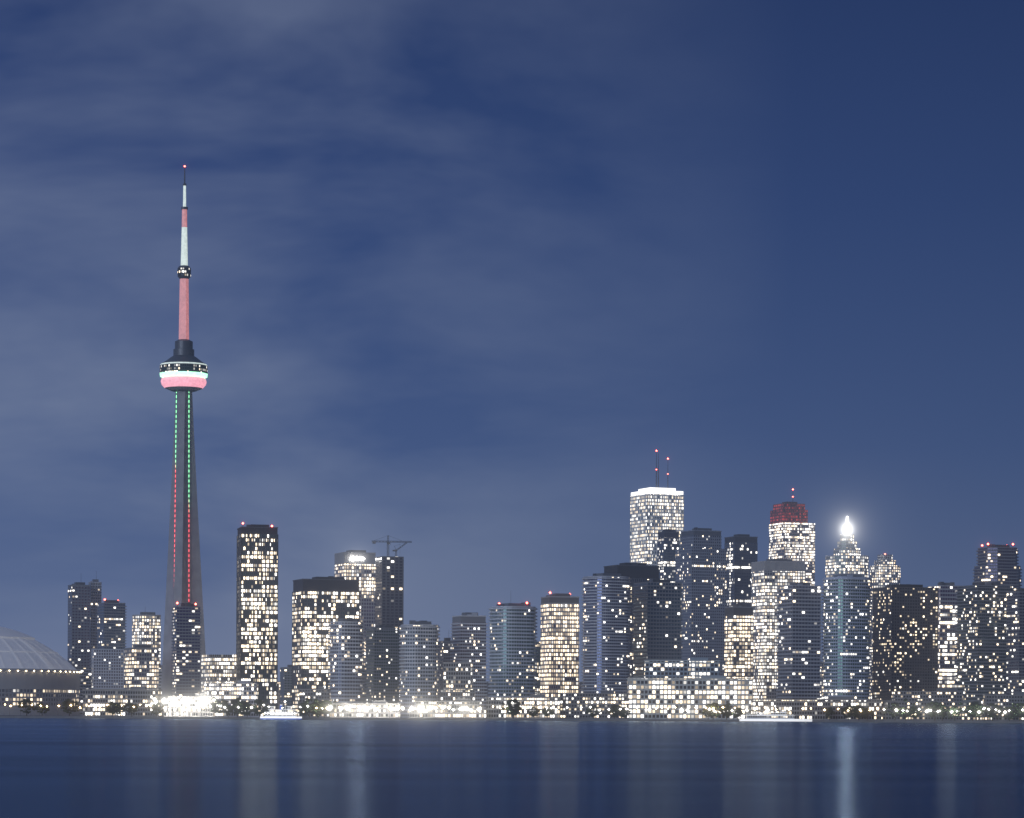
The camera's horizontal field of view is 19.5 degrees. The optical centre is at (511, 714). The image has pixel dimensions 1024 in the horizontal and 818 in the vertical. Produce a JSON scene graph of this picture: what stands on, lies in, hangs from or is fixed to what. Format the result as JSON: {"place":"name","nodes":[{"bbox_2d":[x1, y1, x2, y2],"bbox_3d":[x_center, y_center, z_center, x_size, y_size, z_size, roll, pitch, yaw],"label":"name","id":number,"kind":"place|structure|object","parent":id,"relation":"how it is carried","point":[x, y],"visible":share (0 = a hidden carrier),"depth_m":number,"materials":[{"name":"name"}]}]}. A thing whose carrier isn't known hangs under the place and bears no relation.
{"place":"outdoors","nodes":[
{"label":"outdoors","id":0,"kind":"place"},
{"bbox_2d":[68,582,89,667],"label":"tower","id":1,"kind":"structure","parent":0,"point":[78,624],"depth_m":3290.14,"materials":[{"name":"grey"}]},
{"bbox_2d":[88,579,101,667],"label":"tower","id":2,"kind":"structure","parent":0,"point":[95,590],"depth_m":3313.70,"materials":[{"name":"grey"}]},
{"bbox_2d":[91,649,123,688],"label":"building","id":3,"kind":"structure","parent":0,"point":[107,668],"depth_m":3133.39,"materials":[{"name":"grey"}]},
{"bbox_2d":[96,599,126,648],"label":"tower","id":4,"kind":"structure","parent":0,"point":[111,623],"depth_m":3189.77,"materials":[{"name":"grey"}]},
{"bbox_2d":[124,645,158,688],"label":"building","id":5,"kind":"structure","parent":0,"point":[141,665],"depth_m":2935.86,"materials":[{"name":"grey"}]},
{"bbox_2d":[132,612,160,668],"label":"tower","id":6,"kind":"structure","parent":0,"point":[146,628],"depth_m":3138.26,"materials":[{"name":"grey"}]},
{"bbox_2d":[159,665,161,688],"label":"building","id":7,"kind":"structure","parent":0,"point":[160,673],"depth_m":3143.83,"materials":[{"name":"grey"}]},
{"bbox_2d":[160,166,207,715],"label":"observation tower","id":8,"kind":"structure","parent":0,"point":[183,371],"depth_m":2995.81,"materials":[{"name":"concrete"}]},
{"bbox_2d":[171,602,200,695],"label":"tower","id":9,"kind":"structure","parent":0,"point":[186,650],"depth_m":2789.18,"materials":[{"name":"grey"}]},
{"bbox_2d":[201,655,236,692],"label":"building","id":10,"kind":"structure","parent":0,"point":[218,668],"depth_m":2884.74,"materials":[{"name":"grey"}]},
{"bbox_2d":[236,523,277,715],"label":"tower","id":11,"kind":"structure","parent":0,"point":[257,609],"depth_m":2883.31,"materials":[{"name":"grey"}]},
{"bbox_2d":[278,681,279,709],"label":"building","id":12,"kind":"structure","parent":0,"point":[278,695],"depth_m":3102.87,"materials":[{"name":"grey"}]},
{"bbox_2d":[280,665,291,709],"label":"building","id":13,"kind":"structure","parent":0,"point":[286,684],"depth_m":3375.66,"materials":[{"name":"grey"}]},
{"bbox_2d":[292,576,359,716],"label":"tower","id":14,"kind":"structure","parent":0,"point":[319,604],"depth_m":3077.99,"materials":[{"name":"grey"}]},
{"bbox_2d":[328,618,364,702],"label":"tower","id":15,"kind":"structure","parent":0,"point":[346,658],"depth_m":2637.40,"materials":[{"name":"grey glass"}]},
{"bbox_2d":[334,550,375,664],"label":"tower","id":16,"kind":"structure","parent":0,"point":[355,565],"depth_m":3285.27,"materials":[{"name":"grey"}]},
{"bbox_2d":[363,665,365,702],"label":"building","id":17,"kind":"structure","parent":0,"point":[364,690],"depth_m":3197.67,"materials":[{"name":"grey"}]},
{"bbox_2d":[365,625,400,702],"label":"tower","id":18,"kind":"structure","parent":0,"point":[382,664],"depth_m":2768.79,"materials":[{"name":"grey"}]},
{"bbox_2d":[399,620,439,717],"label":"tower","id":19,"kind":"structure","parent":0,"point":[419,666],"depth_m":2636.69,"materials":[{"name":"grey glass"}]},
{"bbox_2d":[438,642,439,700],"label":"building","id":20,"kind":"structure","parent":0,"point":[439,671],"depth_m":3089.37,"materials":[{"name":"grey"}]},
{"bbox_2d":[440,638,451,700],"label":"building","id":21,"kind":"structure","parent":0,"point":[445,648],"depth_m":2845.76,"materials":[{"name":"grey glass"}]},
{"bbox_2d":[450,612,486,708],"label":"tower","id":22,"kind":"structure","parent":0,"point":[468,637],"depth_m":2689.89,"materials":[{"name":"grey"}]},
{"bbox_2d":[0,718,1023,817],"bbox_3d":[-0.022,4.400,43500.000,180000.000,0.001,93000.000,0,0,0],"label":"water","id":23,"kind":"structure","parent":0,"point":[157,768],"depth_m":241.65,"materials":[{"name":"blue liquid"}]},
{"bbox_2d":[260,701,301,719],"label":"boat","id":24,"kind":"object","parent":23,"relation":"on","point":[274,713],"visible":1,"depth_m":2346.13,"materials":[{"name":"white metal"}]},
{"bbox_2d":[739,709,811,721],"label":"tour boat","id":25,"kind":"object","parent":23,"relation":"on","point":[780,716],"visible":0.94,"depth_m":2301.64,"materials":[{"name":"white"}]},
{"bbox_2d":[0,715,1023,722],"bbox_3d":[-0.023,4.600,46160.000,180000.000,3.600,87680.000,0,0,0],"label":"land","id":26,"kind":"structure","parent":0,"point":[328,718],"depth_m":2375.78,"materials":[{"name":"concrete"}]},
{"bbox_2d":[18,698,35,715],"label":"tree","id":27,"kind":"object","parent":26,"relation":"on","point":[23,705],"visible":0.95,"depth_m":2416.00,"materials":[{"name":"green plant"}]},
{"bbox_2d":[0,627,81,714],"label":"stadium","id":28,"kind":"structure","parent":26,"relation":"on","point":[34,670],"depth_m":3082.88,"materials":[{"name":"white"}]},
{"bbox_2d":[35,702,49,715],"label":"tree","id":29,"kind":"object","parent":26,"relation":"on","point":[42,708],"visible":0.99,"depth_m":2403.54,"materials":[{"name":"green plant"}]},
{"bbox_2d":[61,698,82,715],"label":"tree","id":30,"kind":"object","parent":26,"relation":"on","point":[66,703],"visible":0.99,"depth_m":2412.64,"materials":[{"name":"green plant"}]},
{"bbox_2d":[61,668,90,714],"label":"building","id":31,"kind":"structure","parent":26,"relation":"on","point":[85,678],"depth_m":3217.58,"materials":[{"name":"grey"}]},
{"bbox_2d":[105,701,118,715],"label":"tree","id":32,"kind":"object","parent":26,"relation":"on","point":[109,708],"visible":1,"depth_m":2395.90,"materials":[{"name":"green plant"}]},
{"bbox_2d":[108,702,127,716],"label":"tree","id":33,"kind":"object","parent":26,"relation":"on","point":[119,706],"visible":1,"depth_m":2388.02,"materials":[{"name":"green plant"}]},
{"bbox_2d":[82,687,161,716],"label":"building","id":34,"kind":"structure","parent":26,"relation":"on","point":[140,697],"depth_m":2507.32,"materials":[{"name":"grey"}]},
{"bbox_2d":[126,702,137,716],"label":"tree","id":35,"kind":"object","parent":26,"relation":"on","point":[133,707],"visible":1,"depth_m":2407.78,"materials":[{"name":"green plant"}]},
{"bbox_2d":[148,703,163,716],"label":"tree","id":36,"kind":"object","parent":26,"relation":"on","point":[155,708],"visible":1,"depth_m":2402.01,"materials":[{"name":"green plant"}]},
{"bbox_2d":[150,698,213,716],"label":"plaza floodlights","id":37,"kind":"object","parent":26,"relation":"on","point":[172,710],"visible":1,"depth_m":2410.80,"materials":[{"name":"grey metal"}]},
{"bbox_2d":[164,693,215,716],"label":"lit pavilion","id":38,"kind":"structure","parent":26,"relation":"on","point":[195,703],"depth_m":2441.78,"materials":[{"name":"grey"}]},
{"bbox_2d":[208,697,232,716],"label":"tree","id":39,"kind":"object","parent":26,"relation":"on","point":[223,703],"visible":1,"depth_m":2409.46,"materials":[{"name":"green plant"}]},
{"bbox_2d":[204,680,262,716],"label":"building","id":40,"kind":"structure","parent":26,"relation":"on","point":[246,691],"depth_m":2512.87,"materials":[{"name":"grey"}]},
{"bbox_2d":[229,697,242,716],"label":"tree","id":41,"kind":"object","parent":26,"relation":"on","point":[234,701],"visible":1,"depth_m":2406.20,"materials":[{"name":"green plant"}]},
{"bbox_2d":[233,701,251,716],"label":"tree","id":42,"kind":"object","parent":26,"relation":"on","point":[242,703],"visible":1,"depth_m":2393.42,"materials":[{"name":"green plant"}]},
{"bbox_2d":[239,702,254,716],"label":"tree","id":43,"kind":"object","parent":26,"relation":"on","point":[250,707],"visible":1,"depth_m":2392.68,"materials":[{"name":"green plant"}]},
{"bbox_2d":[253,699,268,716],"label":"tree","id":44,"kind":"object","parent":26,"relation":"on","point":[260,703],"visible":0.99,"depth_m":2390.99,"materials":[{"name":"green plant"}]},
{"bbox_2d":[294,706,311,716],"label":"tree","id":45,"kind":"object","parent":26,"relation":"on","point":[302,711],"visible":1,"depth_m":2390.32,"materials":[{"name":"green plant"}]},
{"bbox_2d":[299,698,321,716],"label":"tree","id":46,"kind":"object","parent":26,"relation":"on","point":[312,709],"visible":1,"depth_m":2391.67,"materials":[{"name":"green plant"}]},
{"bbox_2d":[299,686,330,716],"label":"building","id":47,"kind":"structure","parent":26,"relation":"on","point":[320,693],"depth_m":2492.45,"materials":[{"name":"grey"}]},
{"bbox_2d":[317,700,335,717],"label":"tree","id":48,"kind":"object","parent":26,"relation":"on","point":[326,710],"visible":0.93,"depth_m":2416.57,"materials":[{"name":"green plant"}]},
{"bbox_2d":[329,700,400,717],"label":"waterfront building","id":49,"kind":"structure","parent":26,"relation":"on","point":[383,710],"depth_m":2431.40,"materials":[{"name":"grey"}]},
{"bbox_2d":[375,556,403,678],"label":"skyscraper","id":50,"kind":"structure","parent":26,"relation":"on","point":[389,588],"depth_m":3239.14,"materials":[{"name":"grey"}]},
{"bbox_2d":[372,535,411,554],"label":"tower crane","id":51,"kind":"object","parent":50,"relation":"on","point":[374,542],"visible":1,"depth_m":3249.28,"materials":[{"name":"grey metal"}]},
{"bbox_2d":[326,707,479,717],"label":"marina floodlights","id":52,"kind":"object","parent":26,"relation":"on","point":[401,717],"visible":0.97,"depth_m":2393.68,"materials":[{"name":"grey metal"}]},
{"bbox_2d":[409,698,485,717],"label":"waterfront building","id":53,"kind":"structure","parent":26,"relation":"on","point":[469,707],"depth_m":2440.63,"materials":[{"name":"grey"}]},
{"bbox_2d":[440,660,474,700],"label":"lowrise","id":54,"kind":"structure","parent":26,"relation":"on","point":[457,679],"depth_m":2554.04,"materials":[{"name":"grey"}]},
{"bbox_2d":[501,699,521,717],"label":"tree","id":55,"kind":"object","parent":26,"relation":"on","point":[510,707],"visible":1,"depth_m":2387.29,"materials":[{"name":"green plant"}]},
{"bbox_2d":[485,694,560,718],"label":"building","id":56,"kind":"structure","parent":26,"relation":"on","point":[495,710],"depth_m":2450.84,"materials":[{"name":"grey"}]},
{"bbox_2d":[527,706,540,716],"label":"tree","id":57,"kind":"object","parent":26,"relation":"on","point":[535,713],"visible":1,"depth_m":2413.11,"materials":[{"name":"green plant"}]},
{"bbox_2d":[543,706,553,715],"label":"tree","id":58,"kind":"object","parent":26,"relation":"on","point":[546,713],"visible":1,"depth_m":2404.68,"materials":[{"name":"green plant"}]},
{"bbox_2d":[585,706,601,718],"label":"tree","id":59,"kind":"object","parent":26,"relation":"on","point":[589,710],"visible":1,"depth_m":2416.82,"materials":[{"name":"green plant"}]},
{"bbox_2d":[559,690,628,718],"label":"building","id":60,"kind":"structure","parent":26,"relation":"on","point":[571,704],"depth_m":2461.55,"materials":[{"name":"grey"}]},
{"bbox_2d":[606,704,620,718],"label":"tree","id":61,"kind":"object","parent":26,"relation":"on","point":[614,709],"visible":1,"depth_m":2417.30,"materials":[{"name":"green plant"}]},
{"bbox_2d":[616,706,630,718],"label":"tree","id":62,"kind":"object","parent":26,"relation":"on","point":[623,712],"visible":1,"depth_m":2412.00,"materials":[{"name":"green plant"}]},
{"bbox_2d":[630,450,683,566],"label":"skyscraper","id":63,"kind":"structure","parent":26,"relation":"on","point":[654,511],"depth_m":3778.94,"materials":[{"name":"white"}]},
{"bbox_2d":[644,657,719,677],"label":"building","id":64,"kind":"structure","parent":26,"relation":"on","point":[695,667],"depth_m":2492.47,"materials":[{"name":"grey"}]},
{"bbox_2d":[627,675,752,719],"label":"building","id":65,"kind":"structure","parent":26,"relation":"on","point":[672,698],"depth_m":2462.09,"materials":[{"name":"grey"}]},
{"bbox_2d":[703,702,724,718],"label":"tree","id":66,"kind":"object","parent":26,"relation":"on","point":[713,706],"visible":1,"depth_m":2396.80,"materials":[{"name":"green plant"}]},
{"bbox_2d":[718,703,733,719],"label":"tree","id":67,"kind":"object","parent":26,"relation":"on","point":[726,713],"visible":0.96,"depth_m":2415.41,"materials":[{"name":"green plant"}]},
{"bbox_2d":[731,707,742,719],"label":"tree","id":68,"kind":"object","parent":26,"relation":"on","point":[737,711],"visible":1,"depth_m":2392.29,"materials":[{"name":"green plant"}]},
{"bbox_2d":[750,696,881,719],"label":"building","id":69,"kind":"structure","parent":26,"relation":"on","point":[796,707],"depth_m":2429.52,"materials":[{"name":"grey"}]},
{"bbox_2d":[824,707,835,719],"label":"tree","id":70,"kind":"object","parent":26,"relation":"on","point":[829,711],"visible":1,"depth_m":2418.05,"materials":[{"name":"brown plant"}]},
{"bbox_2d":[825,517,868,577],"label":"skyscraper","id":71,"kind":"structure","parent":26,"relation":"on","point":[846,557],"depth_m":3684.95,"materials":[{"name":"grey"}]},
{"bbox_2d":[840,705,856,719],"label":"tree","id":72,"kind":"object","parent":26,"relation":"on","point":[849,714],"visible":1,"depth_m":2403.41,"materials":[{"name":"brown plant"}]},
{"bbox_2d":[852,705,868,719],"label":"tree","id":73,"kind":"object","parent":26,"relation":"on","point":[858,712],"visible":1,"depth_m":2412.56,"materials":[{"name":"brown plant"}]},
{"bbox_2d":[861,706,874,717],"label":"tree","id":74,"kind":"object","parent":26,"relation":"on","point":[870,712],"visible":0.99,"depth_m":2416.91,"materials":[{"name":"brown plant"}]},
{"bbox_2d":[870,554,899,665],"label":"skyscraper","id":75,"kind":"structure","parent":26,"relation":"on","point":[884,570],"depth_m":3737.40,"materials":[{"name":"grey"}]},
{"bbox_2d":[885,698,906,719],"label":"tree","id":76,"kind":"object","parent":26,"relation":"on","point":[896,708],"visible":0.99,"depth_m":2389.89,"materials":[{"name":"green plant"}]},
{"bbox_2d":[900,708,910,719],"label":"tree","id":77,"kind":"object","parent":26,"relation":"on","point":[906,714],"visible":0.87,"depth_m":2411.00,"materials":[{"name":"green plant"}]},
{"bbox_2d":[908,703,920,719],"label":"tree","id":78,"kind":"object","parent":26,"relation":"on","point":[913,709],"visible":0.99,"depth_m":2412.81,"materials":[{"name":"green plant"}]},
{"bbox_2d":[881,688,980,720],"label":"building","id":79,"kind":"structure","parent":26,"relation":"on","point":[949,697],"depth_m":2440.22,"materials":[{"name":"grey"}]},
{"bbox_2d":[924,701,942,720],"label":"tree","id":80,"kind":"object","parent":26,"relation":"on","point":[931,712],"visible":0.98,"depth_m":2413.75,"materials":[{"name":"green plant"}]},
{"bbox_2d":[934,705,948,720],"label":"tree","id":81,"kind":"object","parent":26,"relation":"on","point":[942,709],"visible":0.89,"depth_m":2409.85,"materials":[{"name":"green plant"}]},
{"bbox_2d":[947,702,965,720],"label":"tree","id":82,"kind":"object","parent":26,"relation":"on","point":[951,709],"visible":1,"depth_m":2390.84,"materials":[{"name":"green plant"}]},
{"bbox_2d":[968,701,988,720],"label":"tree","id":83,"kind":"object","parent":26,"relation":"on","point":[979,711],"visible":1,"depth_m":2392.98,"materials":[{"name":"green plant"}]},
{"bbox_2d":[984,703,1002,720],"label":"tree","id":84,"kind":"object","parent":26,"relation":"on","point":[993,710],"visible":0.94,"depth_m":2410.68,"materials":[{"name":"green plant"}]},
{"bbox_2d":[981,692,1023,720],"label":"building","id":85,"kind":"structure","parent":26,"relation":"on","point":[1002,701],"depth_m":2433.32,"materials":[{"name":"grey"}]},
{"bbox_2d":[1002,707,1014,720],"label":"tree","id":86,"kind":"object","parent":26,"relation":"on","point":[1008,712],"visible":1,"depth_m":2410.08,"materials":[{"name":"green plant"}]},
{"bbox_2d":[1010,703,1023,720],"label":"tree","id":87,"kind":"object","parent":26,"relation":"on","point":[1019,712],"visible":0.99,"depth_m":2401.69,"materials":[{"name":"green plant"}]},
{"bbox_2d":[0,0,1023,681],"label":"sky","id":88,"kind":"structure","parent":0,"point":[462,271],"materials":[{"name":"blue"}]},
{"bbox_2d":[488,602,536,696],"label":"tower","id":89,"kind":"structure","parent":0,"point":[512,644],"depth_m":2634.20,"materials":[{"name":"blue glass"}]},
{"bbox_2d":[535,642,540,693],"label":"building","id":90,"kind":"structure","parent":0,"point":[538,663],"depth_m":3109.54,"materials":[{"name":"grey"}]},
{"bbox_2d":[540,592,578,696],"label":"tower","id":91,"kind":"structure","parent":0,"point":[559,642],"depth_m":2736.93,"materials":[{"name":"grey"}]},
{"bbox_2d":[581,573,630,692],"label":"tower","id":92,"kind":"structure","parent":0,"point":[605,627],"depth_m":2683.76,"materials":[{"name":"blue glass"}]},
{"bbox_2d":[604,563,659,677],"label":"tower","id":93,"kind":"structure","parent":0,"point":[639,572],"depth_m":2981.71,"materials":[{"name":"grey glass"}]},
{"bbox_2d":[632,579,682,677],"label":"tower","id":94,"kind":"structure","parent":0,"point":[656,616],"depth_m":2735.51,"materials":[{"name":"grey glass"}]},
{"bbox_2d":[658,529,678,581],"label":"tower","id":95,"kind":"structure","parent":0,"point":[668,542],"depth_m":3491.36,"materials":[{"name":"grey glass"}]},
{"bbox_2d":[675,527,725,675],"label":"tower","id":96,"kind":"structure","parent":0,"point":[700,565],"depth_m":3283.53,"materials":[{"name":"grey"}]},
{"bbox_2d":[724,603,753,677],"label":"tower","id":97,"kind":"structure","parent":0,"point":[738,640],"depth_m":2890.84,"materials":[{"name":"grey"}]},
{"bbox_2d":[724,534,757,606],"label":"tower","id":98,"kind":"structure","parent":0,"point":[741,552],"depth_m":3386.97,"materials":[{"name":"grey glass"}]},
{"bbox_2d":[751,559,804,698],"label":"tower","id":99,"kind":"structure","parent":0,"point":[769,577],"depth_m":2981.13,"materials":[{"name":"grey"}]},
{"bbox_2d":[769,489,814,584],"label":"skyscraper","id":100,"kind":"structure","parent":0,"point":[794,541],"depth_m":3883.00,"materials":[{"name":"white glass"}]},
{"bbox_2d":[776,582,822,698],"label":"tower","id":101,"kind":"structure","parent":0,"point":[799,636],"depth_m":2638.10,"materials":[{"name":"grey"}]},
{"bbox_2d":[820,662,822,698],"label":"building","id":102,"kind":"structure","parent":0,"point":[821,670],"depth_m":3028.92,"materials":[{"name":"grey"}]},
{"bbox_2d":[821,574,871,698],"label":"tower","id":103,"kind":"structure","parent":0,"point":[846,655],"depth_m":2634.09,"materials":[{"name":"blue glass"}]},
{"bbox_2d":[872,584,938,709],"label":"tower","id":104,"kind":"structure","parent":0,"point":[905,640],"depth_m":2733.61,"materials":[{"name":"grey"}]},
{"bbox_2d":[928,582,956,688],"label":"tower","id":105,"kind":"structure","parent":0,"point":[947,606],"depth_m":2886.81,"materials":[{"name":"grey"}]},
{"bbox_2d":[955,582,1014,706],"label":"tower","id":106,"kind":"structure","parent":0,"point":[981,627],"depth_m":2683.76,"materials":[{"name":"grey"}]},
{"bbox_2d":[973,543,1021,590],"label":"tower","id":107,"kind":"structure","parent":0,"point":[997,563],"depth_m":2983.47,"materials":[{"name":"grey"}]},
{"bbox_2d":[1006,588,1023,694],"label":"tower","id":108,"kind":"structure","parent":0,"point":[1015,648],"depth_m":2641.97,"materials":[{"name":"grey"}]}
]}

